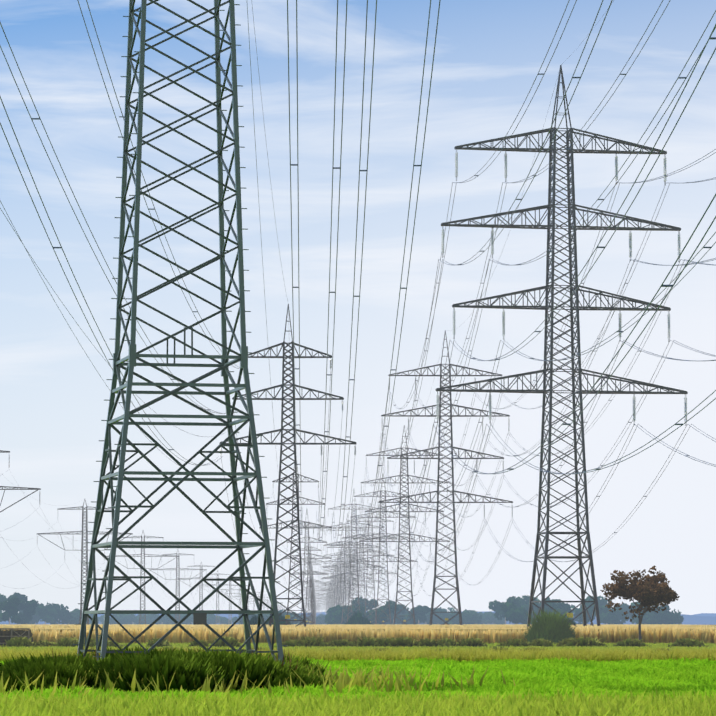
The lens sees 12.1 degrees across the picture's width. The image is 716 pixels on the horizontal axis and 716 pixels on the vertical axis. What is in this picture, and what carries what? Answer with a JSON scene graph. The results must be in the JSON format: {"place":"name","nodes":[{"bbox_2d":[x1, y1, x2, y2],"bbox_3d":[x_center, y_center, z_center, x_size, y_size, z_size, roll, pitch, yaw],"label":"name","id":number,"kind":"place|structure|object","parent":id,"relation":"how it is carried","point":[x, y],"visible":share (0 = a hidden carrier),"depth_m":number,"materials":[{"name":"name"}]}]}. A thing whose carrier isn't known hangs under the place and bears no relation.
{"place":"outdoors","nodes":[
{"label":"outdoors","id":0,"kind":"place"},
{"bbox_2d":[320,581,341,605],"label":"pylon","id":1,"kind":"object","parent":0,"point":[329,595],"visible":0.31,"depth_m":4209.03,"materials":[{"name":"grey metal"}]},
{"bbox_2d":[0,686,715,715],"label":"grass band","id":2,"kind":"object","parent":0,"point":[460,705],"depth_m":74.27,"materials":[{"name":"green plant"}]},
{"bbox_2d":[0,0,715,614],"label":"sky","id":3,"kind":"structure","parent":0,"point":[489,55],"materials":[{"name":"blue"}]},
{"label":"field","id":4,"kind":"structure","parent":0,"visible":0},
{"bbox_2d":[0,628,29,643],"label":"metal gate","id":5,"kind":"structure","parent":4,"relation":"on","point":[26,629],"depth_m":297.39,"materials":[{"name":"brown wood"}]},
{"bbox_2d":[0,630,33,645],"bbox_3d":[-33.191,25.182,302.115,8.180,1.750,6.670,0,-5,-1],"label":"metal gate","id":6,"kind":"structure","parent":4,"relation":"on","point":[6,633],"depth_m":299.25,"materials":[{"name":"grey metal"}]},
{"bbox_2d":[0,450,40,511],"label":"pylon","id":7,"kind":"object","parent":4,"relation":"on","point":[36,489],"visible":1,"depth_m":698.10,"materials":[{"name":"grey metal"}]},
{"bbox_2d":[37,499,132,623],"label":"pylon","id":8,"kind":"object","parent":4,"relation":"on","point":[86,549],"visible":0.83,"depth_m":1046.80,"materials":[{"name":"grey metal"}]},
{"bbox_2d":[107,531,178,624],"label":"pylon","id":9,"kind":"object","parent":4,"relation":"on","point":[144,556],"visible":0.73,"depth_m":1395.42,"materials":[{"name":"grey metal"}]},
{"bbox_2d":[0,644,335,693],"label":"tall grass","id":10,"kind":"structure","parent":4,"relation":"on","point":[182,665],"depth_m":100.38,"materials":[{"name":"green plant"}]},
{"bbox_2d":[44,647,298,669],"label":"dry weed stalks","id":11,"kind":"object","parent":4,"relation":"on","point":[290,659],"visible":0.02,"depth_m":105.82,"materials":[{"name":"plant"}]},
{"bbox_2d":[149,550,206,623],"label":"pylon","id":12,"kind":"object","parent":4,"relation":"on","point":[176,579],"visible":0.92,"depth_m":1744.46,"materials":[{"name":"grey metal"}]},
{"bbox_2d":[73,0,287,664],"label":"green angle pylon","id":13,"kind":"object","parent":4,"relation":"on","point":[200,616],"depth_m":109.35,"materials":[{"name":"metal"}]},
{"bbox_2d":[178,562,224,609],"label":"pylon","id":14,"kind":"object","parent":4,"relation":"on","point":[202,582],"visible":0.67,"depth_m":2093.82,"materials":[{"name":"grey metal"}]},
{"bbox_2d":[197,571,237,623],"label":"pylon","id":15,"kind":"object","parent":4,"relation":"on","point":[218,574],"visible":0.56,"depth_m":2442.13,"materials":[{"name":"grey metal"}]},
{"bbox_2d":[218,581,240,623],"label":"pylon","id":16,"kind":"object","parent":4,"relation":"on","point":[229,589],"visible":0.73,"depth_m":2790.99,"materials":[{"name":"grey metal"}]},
{"bbox_2d":[249,615,261,624],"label":"shrub","id":17,"kind":"object","parent":4,"relation":"on","point":[253,620],"visible":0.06,"depth_m":895.77,"materials":[{"name":"green plant"}]},
{"bbox_2d":[0,663,524,697],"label":"grass tufts","id":18,"kind":"object","parent":4,"relation":"on","point":[360,678],"visible":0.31,"depth_m":100.26,"materials":[{"name":"green plant"}]},
{"bbox_2d":[266,611,292,624],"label":"shrub","id":19,"kind":"object","parent":4,"relation":"on","point":[281,617],"visible":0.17,"depth_m":955.04,"materials":[{"name":"green plant"}]},
{"bbox_2d":[220,304,356,626],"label":"pylon","id":20,"kind":"object","parent":4,"relation":"on","point":[284,398],"visible":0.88,"depth_m":372.87,"materials":[{"name":"grey metal"}]},
{"bbox_2d":[259,463,331,624],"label":"pylon","id":21,"kind":"object","parent":4,"relation":"on","point":[292,520],"visible":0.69,"depth_m":701.81,"materials":[{"name":"grey metal"}]},
{"bbox_2d":[282,511,331,624],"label":"pylon","id":22,"kind":"object","parent":4,"relation":"on","point":[309,558],"visible":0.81,"depth_m":1030.46,"materials":[{"name":"grey metal"}]},
{"bbox_2d":[9,617,606,623],"bbox_3d":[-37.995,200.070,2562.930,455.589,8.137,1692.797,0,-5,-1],"label":"tree trunks","id":23,"kind":"object","parent":4,"relation":"on","point":[162,622],"visible":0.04,"depth_m":2081.40,"materials":[{"name":"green plant"}]},
{"bbox_2d":[293,540,327,624],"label":"pylon","id":24,"kind":"object","parent":4,"relation":"on","point":[315,560],"visible":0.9,"depth_m":1359.85,"materials":[{"name":"grey metal"}]},
{"bbox_2d":[299,567,324,624],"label":"pylon","id":25,"kind":"object","parent":4,"relation":"on","point":[313,595],"visible":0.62,"depth_m":2017.21,"materials":[{"name":"grey metal"}]},
{"bbox_2d":[299,557,325,621],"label":"pylon","id":26,"kind":"object","parent":4,"relation":"on","point":[312,585],"visible":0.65,"depth_m":1688.43,"materials":[{"name":"grey metal"}]},
{"bbox_2d":[304,586,322,620],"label":"pylon","id":27,"kind":"object","parent":4,"relation":"on","point":[314,600],"visible":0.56,"depth_m":2675.98,"materials":[{"name":"grey metal"}]},
{"bbox_2d":[304,577,323,623],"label":"pylon","id":28,"kind":"object","parent":4,"relation":"on","point":[314,603],"visible":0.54,"depth_m":2346.41,"materials":[{"name":"grey metal"}]},
{"bbox_2d":[322,569,342,605],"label":"pylon","id":29,"kind":"object","parent":4,"relation":"on","point":[331,594],"visible":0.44,"depth_m":3530.70,"materials":[{"name":"grey metal"}]},
{"bbox_2d":[320,554,348,605],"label":"pylon","id":30,"kind":"object","parent":4,"relation":"on","point":[333,581],"visible":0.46,"depth_m":2853.50,"materials":[{"name":"grey metal"}]},
{"bbox_2d":[321,567,347,606],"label":"pylon","id":31,"kind":"object","parent":4,"relation":"on","point":[331,587],"visible":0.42,"depth_m":3191.65,"materials":[{"name":"grey metal"}]},
{"bbox_2d":[322,548,356,604],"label":"pylon","id":32,"kind":"object","parent":4,"relation":"on","point":[334,554],"visible":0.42,"depth_m":2514.70,"materials":[{"name":"grey metal"}]},
{"bbox_2d":[0,592,683,624],"bbox_3d":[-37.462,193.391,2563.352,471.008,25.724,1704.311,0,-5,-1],"label":"tree line","id":33,"kind":"object","parent":4,"relation":"on","point":[512,609],"visible":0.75,"depth_m":2068.85,"materials":[{"name":"green plant"}]},
{"bbox_2d":[321,531,362,604],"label":"pylon","id":34,"kind":"object","parent":4,"relation":"on","point":[340,570],"visible":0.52,"depth_m":2174.98,"materials":[{"name":"grey metal"}]},
{"bbox_2d":[330,568,355,604],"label":"pylon","id":35,"kind":"object","parent":4,"relation":"on","point":[340,587],"visible":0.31,"depth_m":3321.28,"materials":[{"name":"grey metal"}]},
{"bbox_2d":[322,514,372,624],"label":"pylon","id":36,"kind":"object","parent":4,"relation":"on","point":[344,564],"visible":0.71,"depth_m":1836.40,"materials":[{"name":"grey metal"}]},
{"bbox_2d":[332,564,362,601],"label":"pylon","id":37,"kind":"object","parent":4,"relation":"on","point":[346,585],"visible":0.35,"depth_m":2992.62,"materials":[{"name":"grey metal"}]},
{"bbox_2d":[333,549,366,602],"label":"pylon","id":38,"kind":"object","parent":4,"relation":"on","point":[352,578],"visible":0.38,"depth_m":2663.91,"materials":[{"name":"grey metal"}]},
{"bbox_2d":[323,491,384,621],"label":"pylon","id":39,"kind":"object","parent":4,"relation":"on","point":[353,553],"visible":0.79,"depth_m":1497.12,"materials":[{"name":"grey metal"}]},
{"bbox_2d":[0,636,710,652],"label":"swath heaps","id":40,"kind":"object","parent":4,"relation":"on","point":[21,641],"visible":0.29,"depth_m":295.19,"materials":[{"name":"green plant"}]},
{"bbox_2d":[336,539,374,600],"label":"pylon","id":41,"kind":"object","parent":4,"relation":"on","point":[355,576],"visible":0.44,"depth_m":2334.65,"materials":[{"name":"grey metal"}]},
{"bbox_2d":[0,645,715,661],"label":"rough grass strip","id":42,"kind":"object","parent":4,"relation":"on","point":[477,654],"visible":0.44,"depth_m":183.86,"materials":[{"name":"green plant"}]},
{"bbox_2d":[0,611,715,624],"bbox_3d":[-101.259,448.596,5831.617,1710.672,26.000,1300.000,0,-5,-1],"label":"hills","id":43,"kind":"structure","parent":4,"relation":"on","point":[703,619],"depth_m":5195.24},
{"bbox_2d":[0,656,715,703],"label":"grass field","id":44,"kind":"structure","parent":4,"relation":"on","point":[550,677],"depth_m":119.65,"materials":[{"name":"green plant"}]},
{"bbox_2d":[0,642,715,653],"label":"meadow strip","id":45,"kind":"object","parent":4,"relation":"on","point":[655,646],"visible":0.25,"depth_m":283.01,"materials":[{"name":"green plant"}]},
{"bbox_2d":[0,624,715,628],"bbox_3d":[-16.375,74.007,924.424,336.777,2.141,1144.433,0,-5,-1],"label":"maize","id":46,"kind":"object","parent":4,"relation":"on","point":[459,626],"visible":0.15,"depth_m":436.54,"materials":[{"name":"beige plant"}]},
{"bbox_2d":[345,610,372,624],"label":"shrub","id":47,"kind":"object","parent":4,"relation":"on","point":[358,618],"visible":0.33,"depth_m":1293.94,"materials":[{"name":"green plant"}]},
{"bbox_2d":[5,625,715,644],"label":"wheat field","id":48,"kind":"structure","parent":4,"relation":"on","point":[659,634],"depth_m":326.12,"materials":[{"name":"beige plant"}]},
{"bbox_2d":[339,524,384,606],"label":"pylon","id":49,"kind":"object","parent":4,"relation":"on","point":[362,566],"visible":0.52,"depth_m":2005.72,"materials":[{"name":"grey metal"}]},
{"bbox_2d":[14,625,715,633],"bbox_3d":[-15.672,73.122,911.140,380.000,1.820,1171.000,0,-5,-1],"label":"maize body","id":50,"kind":"object","parent":4,"relation":"on","point":[347,629],"depth_m":327.75,"materials":[{"name":"beige plant"}]},
{"bbox_2d":[343,504,396,624],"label":"pylon","id":51,"kind":"object","parent":4,"relation":"on","point":[369,521],"visible":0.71,"depth_m":1676.91,"materials":[{"name":"grey metal"}]},
{"bbox_2d":[349,475,417,624],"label":"pylon","id":52,"kind":"object","parent":4,"relation":"on","point":[371,558],"visible":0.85,"depth_m":1348.16,"materials":[{"name":"grey metal"}]},
{"bbox_2d":[359,426,449,624],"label":"pylon","id":53,"kind":"object","parent":4,"relation":"on","point":[398,541],"visible":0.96,"depth_m":1019.11,"materials":[{"name":"grey metal"}]},
{"bbox_2d":[378,331,512,625],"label":"pylon","id":54,"kind":"object","parent":4,"relation":"on","point":[438,502],"visible":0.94,"depth_m":690.48,"materials":[{"name":"grey metal"}]},
{"bbox_2d":[522,609,577,644],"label":"bush","id":55,"kind":"object","parent":4,"relation":"on","point":[553,627],"visible":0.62,"depth_m":319.82,"materials":[{"name":"green plant"}]},
{"bbox_2d":[435,65,687,626],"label":"pylon","id":56,"kind":"object","parent":4,"relation":"on","point":[571,250],"visible":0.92,"depth_m":361.64,"materials":[{"name":"grey metal"}]},
{"bbox_2d":[600,565,679,640],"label":"russet tree","id":57,"kind":"object","parent":4,"relation":"on","point":[645,593],"depth_m":322.72,"materials":[{"name":"brown plant"}]},
{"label":"pylon","id":58,"kind":"object","parent":4,"relation":"on","visible":0},
{"bbox_2d":[0,0,715,612],"bbox_3d":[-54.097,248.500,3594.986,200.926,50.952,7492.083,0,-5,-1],"label":"conductors","id":59,"kind":"object","parent":58,"relation":"attached to","point":[530,452],"visible":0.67,"depth_m":238.90,"materials":[{"name":"metal"}]}
]}

